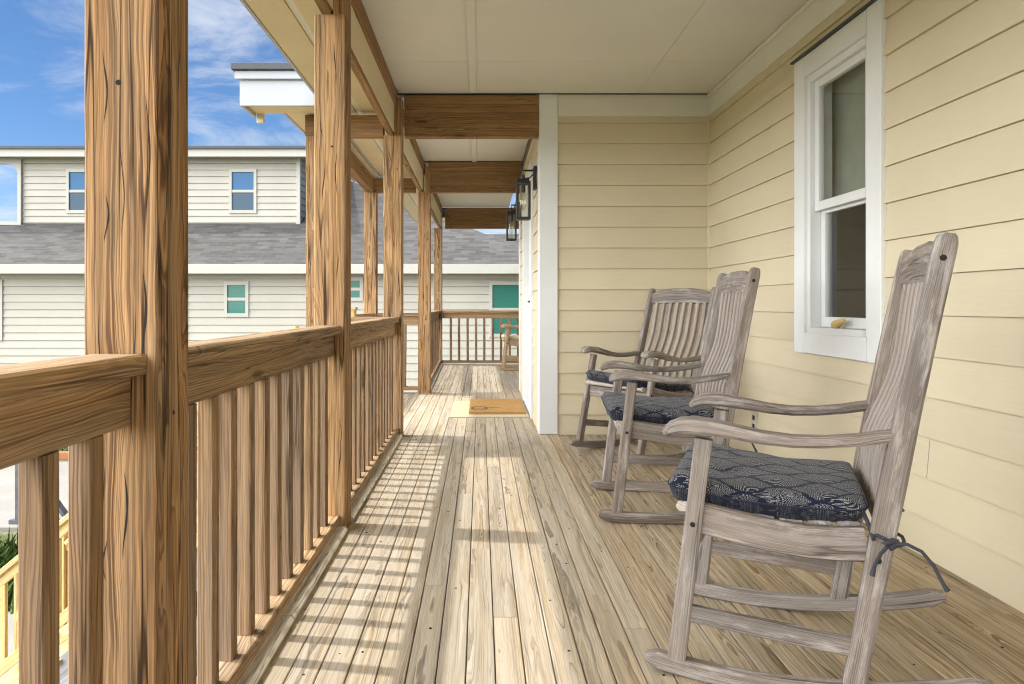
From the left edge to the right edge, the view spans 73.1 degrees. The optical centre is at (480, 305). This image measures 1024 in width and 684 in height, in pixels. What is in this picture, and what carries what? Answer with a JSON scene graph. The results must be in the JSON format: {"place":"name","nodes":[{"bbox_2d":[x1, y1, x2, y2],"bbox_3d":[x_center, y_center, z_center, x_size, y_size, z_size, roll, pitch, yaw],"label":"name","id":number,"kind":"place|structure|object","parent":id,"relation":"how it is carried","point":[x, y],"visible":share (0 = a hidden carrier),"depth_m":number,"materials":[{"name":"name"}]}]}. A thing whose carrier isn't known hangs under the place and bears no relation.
{"place":"outdoors","nodes":[
{"label":"outdoors","id":0,"kind":"place"},
{"bbox_2d":[0,525,17,613],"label":"grass","id":1,"kind":"structure","parent":0,"point":[8,550],"depth_m":8.19,"materials":[{"name":"green plant"}]},
{"bbox_2d":[0,462,67,530],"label":"driveway","id":2,"kind":"structure","parent":0,"point":[7,493],"depth_m":11.30,"materials":[{"name":"concrete"}]},
{"bbox_2d":[8,464,67,523],"bbox_3d":[-5.850,2.515,9.750,1.600,1.150,0.100,0,0,0],"label":"braced frame","id":3,"kind":"object","parent":2,"relation":"on","point":[63,511],"visible":0.17,"depth_m":9.71,"materials":[{"name":"metal"}]},
{"bbox_2d":[0,448,67,544],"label":"ground","id":4,"kind":"structure","parent":0,"point":[4,534],"depth_m":9.46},
{"bbox_2d":[59,451,67,459],"bbox_3d":[-6.000,3.070,14.060,16.000,0.160,0.120,0,0,0],"label":"garden edging","id":5,"kind":"object","parent":4,"relation":"on","point":[63,455],"depth_m":14.00,"materials":[{"name":"orange brick"}]},
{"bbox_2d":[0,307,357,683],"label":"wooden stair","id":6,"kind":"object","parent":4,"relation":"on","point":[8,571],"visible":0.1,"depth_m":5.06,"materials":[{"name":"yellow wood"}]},
{"bbox_2d":[417,372,525,683],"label":"porch floor frame","id":7,"kind":"object","parent":4,"relation":"on","point":[491,570],"depth_m":2.44,"materials":[{"name":"brown wood"}]},
{"bbox_2d":[257,365,1023,683],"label":"porch floor","id":8,"kind":"structure","parent":7,"relation":"on","point":[593,593],"depth_m":2.31,"materials":[{"name":"beige wood"}]},
{"bbox_2d":[0,354,146,683],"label":"porch railing","id":9,"kind":"object","parent":8,"relation":"on","point":[78,406],"visible":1,"depth_m":0.99,"materials":[{"name":"brown wood"}]},
{"bbox_2d":[85,0,187,683],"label":"porch post","id":10,"kind":"object","parent":8,"relation":"on","point":[136,176],"visible":0.81,"depth_m":1.21,"materials":[{"name":"brown wood"}]},
{"bbox_2d":[188,325,347,683],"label":"porch railing","id":11,"kind":"object","parent":8,"relation":"on","point":[266,534],"visible":0.93,"depth_m":1.84,"materials":[{"name":"brown wood"}]},
{"bbox_2d":[306,136,313,326],"bbox_3d":[-1.185,-0.130,4.995,0.131,2.160,0.131,0,0,0],"label":"porch post","id":12,"kind":"object","parent":8,"relation":"on","point":[309,231],"visible":0.27,"depth_m":4.93,"materials":[{"name":"brown wood"}]},
{"bbox_2d":[314,0,350,528],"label":"porch post","id":13,"kind":"object","parent":8,"relation":"on","point":[332,169],"visible":0.92,"depth_m":2.88,"materials":[{"name":"brown wood"}]},
{"bbox_2d":[357,313,373,316],"bbox_3d":[-1.185,0.501,6.874,0.095,0.832,1.028,0,0,0],"label":"porch railing","id":14,"kind":"object","parent":8,"relation":"on","point":[365,315],"visible":0.05,"depth_m":6.95,"materials":[{"name":"brown wood"}]},
{"bbox_2d":[351,317,381,320],"bbox_3d":[-0.907,0.501,4.995,0.421,0.832,0.095,0,0,0],"label":"porch railing","id":15,"kind":"object","parent":8,"relation":"on","point":[357,318],"visible":0.05,"depth_m":4.95,"materials":[{"name":"brown wood"}]},
{"bbox_2d":[364,192,377,316],"bbox_3d":[-1.185,-0.130,7.455,0.131,2.160,0.131,0,0,0],"label":"porch post","id":16,"kind":"object","parent":8,"relation":"on","point":[370,252],"visible":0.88,"depth_m":7.39,"materials":[{"name":"brown wood"}]},
{"bbox_2d":[351,317,402,521],"bbox_3d":[-0.617,0.517,3.970,0.122,0.864,1.916,0,0,0],"label":"porch railing","id":17,"kind":"object","parent":8,"relation":"on","point":[376,437],"visible":0.79,"depth_m":3.79,"materials":[{"name":"brown wood"}]},
{"bbox_2d":[383,97,402,435],"bbox_3d":[-0.630,-0.268,4.995,0.131,2.435,0.131,0,0,0],"label":"porch post","id":18,"kind":"object","parent":8,"relation":"on","point":[392,225],"visible":0.76,"depth_m":4.93,"materials":[{"name":"brown wood"}]},
{"bbox_2d":[376,313,417,389],"bbox_3d":[-0.895,0.501,7.455,0.446,0.832,0.095,0,0,0],"label":"porch railing","id":19,"kind":"object","parent":8,"relation":"on","point":[410,318],"visible":0.38,"depth_m":7.44,"materials":[{"name":"brown wood"}]},
{"bbox_2d":[418,167,430,393],"bbox_3d":[-0.605,-0.268,7.455,0.131,2.435,0.131,0,0,0],"label":"porch post","id":20,"kind":"object","parent":8,"relation":"on","point":[424,292],"visible":0.99,"depth_m":7.39,"materials":[{"name":"brown wood"}]},
{"bbox_2d":[431,310,442,388],"bbox_3d":[-0.632,0.517,9.210,0.125,0.864,3.376,0,0,-1],"label":"porch railing","id":21,"kind":"object","parent":8,"relation":"on","point":[436,364],"visible":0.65,"depth_m":9.47,"materials":[{"name":"brown wood"}]},
{"bbox_2d":[434,227,441,362],"bbox_3d":[-0.675,-0.268,10.965,0.131,2.435,0.131,0,0,0],"label":"porch post","id":22,"kind":"object","parent":8,"relation":"on","point":[437,268],"visible":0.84,"depth_m":10.90,"materials":[{"name":"brown wood"}]},
{"bbox_2d":[442,310,518,364],"bbox_3d":[1.798,0.517,10.950,4.805,0.864,0.125,0,0,0],"label":"porch railing","id":23,"kind":"object","parent":8,"relation":"on","point":[483,314],"visible":0.24,"depth_m":10.95,"materials":[{"name":"brown wood"}]},
{"bbox_2d":[449,401,529,417],"bbox_3d":[0.075,0.945,6.290,0.680,0.008,0.964,0,0,0],"label":"rug","id":24,"kind":"object","parent":8,"relation":"on","point":[459,409],"visible":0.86,"depth_m":5.93,"materials":[{"name":"beige fabric"}]},
{"bbox_2d":[469,399,525,413],"bbox_3d":[0.145,0.930,6.360,0.490,0.021,0.840,0,0,0],"label":"doormat","id":25,"kind":"object","parent":24,"relation":"on","point":[496,406],"visible":1,"depth_m":6.25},
{"bbox_2d":[498,324,518,370],"bbox_3d":[0.641,0.394,10.250,0.756,1.113,0.602,0,0,0],"label":"rocking chair","id":26,"kind":"object","parent":8,"relation":"on","point":[505,358],"visible":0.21,"depth_m":9.98,"materials":[{"name":"brown wood"}]},
{"bbox_2d":[501,334,518,340],"bbox_3d":[0.618,0.528,10.250,0.620,0.168,0.642,2,0,0],"label":"seat cushion","id":27,"kind":"object","parent":26,"relation":"attached to","point":[513,337],"visible":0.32,"depth_m":10.01,"materials":[{"name":"beige fabric"}]},
{"bbox_2d":[569,287,715,457],"bbox_3d":[1.085,0.407,4.475,0.756,1.113,0.602,7,-4,-34],"label":"rocking chair","id":28,"kind":"object","parent":8,"relation":"on","point":[684,297],"visible":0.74,"depth_m":4.54,"materials":[{"name":"grey wood"}]},
{"bbox_2d":[586,370,694,393],"bbox_3d":[1.054,0.537,4.454,0.620,0.167,0.642,10,-5,-34],"label":"seat cushion","id":29,"kind":"object","parent":28,"relation":"on","point":[598,376],"visible":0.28,"depth_m":4.29,"materials":[{"name":"black fabric"}]},
{"bbox_2d":[590,267,759,523],"bbox_3d":[0.918,0.394,3.251,0.756,1.113,0.602,0,0,5],"label":"rocking chair","id":30,"kind":"object","parent":8,"relation":"on","point":[719,365],"visible":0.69,"depth_m":3.00,"materials":[{"name":"grey wood"}]},
{"bbox_2d":[601,392,757,451],"bbox_3d":[0.894,0.528,3.253,0.620,0.167,0.642,2,0,5],"label":"seat cushion","id":31,"kind":"object","parent":30,"relation":"on","point":[657,410],"visible":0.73,"depth_m":3.05,"materials":[{"name":"blue fabric"}]},
{"bbox_2d":[644,232,992,683],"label":"rocking chair","id":32,"kind":"object","parent":8,"relation":"on","point":[883,440],"visible":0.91,"depth_m":1.71,"materials":[{"name":"grey wood"}]},
{"bbox_2d":[667,443,949,591],"bbox_3d":[0.863,0.528,1.903,0.620,0.167,0.642,2,1,24],"label":"seat cushion","id":33,"kind":"object","parent":32,"relation":"on","point":[776,487],"visible":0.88,"depth_m":1.75,"materials":[{"name":"blue fabric"}]},
{"bbox_2d":[519,0,1023,612],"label":"beach house","id":34,"kind":"structure","parent":4,"relation":"on","point":[821,164],"depth_m":3.49,"materials":[{"name":"beige wood"}]},
{"bbox_2d":[506,202,520,240],"bbox_3d":[0.352,-0.888,7.340,0.154,0.404,0.110,0,0,0],"label":"wall lantern","id":35,"kind":"object","parent":34,"relation":"attached to","point":[511,213],"depth_m":7.29,"materials":[{"name":"black metal"}]},
{"bbox_2d":[231,0,807,228],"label":"porch roof","id":36,"kind":"structure","parent":34,"relation":"attached to","point":[465,80],"depth_m":4.43,"materials":[{"name":"beige paint"}]},
{"bbox_2d":[516,166,536,220],"bbox_3d":[0.352,-0.858,5.300,0.154,0.404,0.110,0,0,0],"label":"wall lantern","id":37,"kind":"object","parent":34,"relation":"attached to","point":[523,181],"depth_m":5.25,"materials":[{"name":"black metal"}]},
{"bbox_2d":[522,159,533,418],"bbox_3d":[0.464,-0.132,6.300,0.111,2.156,1.180,0,0,0],"label":"door","id":38,"kind":"structure","parent":34,"relation":"in","point":[527,226],"depth_m":6.78,"materials":[{"name":"white metal"}]},
{"bbox_2d":[751,411,756,427],"bbox_3d":[1.676,0.715,4.220,0.012,0.116,0.072,0,0,0],"label":"wall outlet","id":39,"kind":"object","parent":34,"relation":"attached to","point":[753,419],"depth_m":4.22,"materials":[{"name":"plastic"}]},
{"bbox_2d":[831,318,845,327],"bbox_3d":[1.688,0.086,3.245,0.028,0.049,0.110,0,0,0],"label":"wood wedge","id":40,"kind":"object","parent":34,"relation":"on","point":[838,323],"visible":0.98,"depth_m":3.23,"materials":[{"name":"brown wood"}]},
{"bbox_2d":[790,0,886,362],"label":"window","id":41,"kind":"structure","parent":34,"relation":"in","point":[840,97],"depth_m":3.37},
{"bbox_2d":[0,611,196,677],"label":"path","id":42,"kind":"structure","parent":0,"point":[10,633],"depth_m":6.45,"materials":[{"name":"concrete"}]},
{"bbox_2d":[0,146,518,405],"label":"neighbour house","id":43,"kind":"structure","parent":0,"point":[246,240],"depth_m":16.00,"materials":[{"name":"plastic"}]},
{"bbox_2d":[0,280,3,340],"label":"window","id":44,"kind":"structure","parent":43,"relation":"in","point":[1,281],"depth_m":15.95,"materials":[{"name":"white"}]},
{"bbox_2d":[66,169,84,212],"bbox_3d":[-10.440,-2.970,17.975,0.720,1.160,0.050,0,0,0],"label":"window","id":45,"kind":"structure","parent":43,"relation":"in","point":[75,178],"depth_m":17.98,"materials":[{"name":"white"}]},
{"bbox_2d":[224,281,248,316],"bbox_3d":[-5.655,-0.138,15.975,0.570,0.825,0.050,0,0,0],"label":"window","id":46,"kind":"structure","parent":43,"relation":"in","point":[236,293],"depth_m":15.97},
{"bbox_2d":[229,169,256,212],"bbox_3d":[-6.195,-2.970,17.975,0.720,1.160,0.050,0,0,0],"label":"window","id":47,"kind":"structure","parent":43,"relation":"in","point":[242,182],"depth_m":17.98,"materials":[{"name":"white"}]},
{"bbox_2d":[351,277,362,300],"bbox_3d":[-3.040,-0.370,15.975,0.640,0.560,0.050,0,0,0],"label":"window","id":48,"kind":"structure","parent":43,"relation":"in","point":[356,282],"depth_m":15.96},
{"bbox_2d":[489,281,518,336],"bbox_3d":[0.775,0.100,15.975,1.150,1.300,0.050,0,0,0],"label":"window","id":49,"kind":"structure","parent":43,"relation":"in","point":[503,295],"depth_m":15.99,"materials":[{"name":"teal glass"}]},
{"bbox_2d":[0,0,518,233],"label":"sky","id":50,"kind":"structure","parent":0,"point":[42,42],"materials":[{"name":"blue"}]}
]}

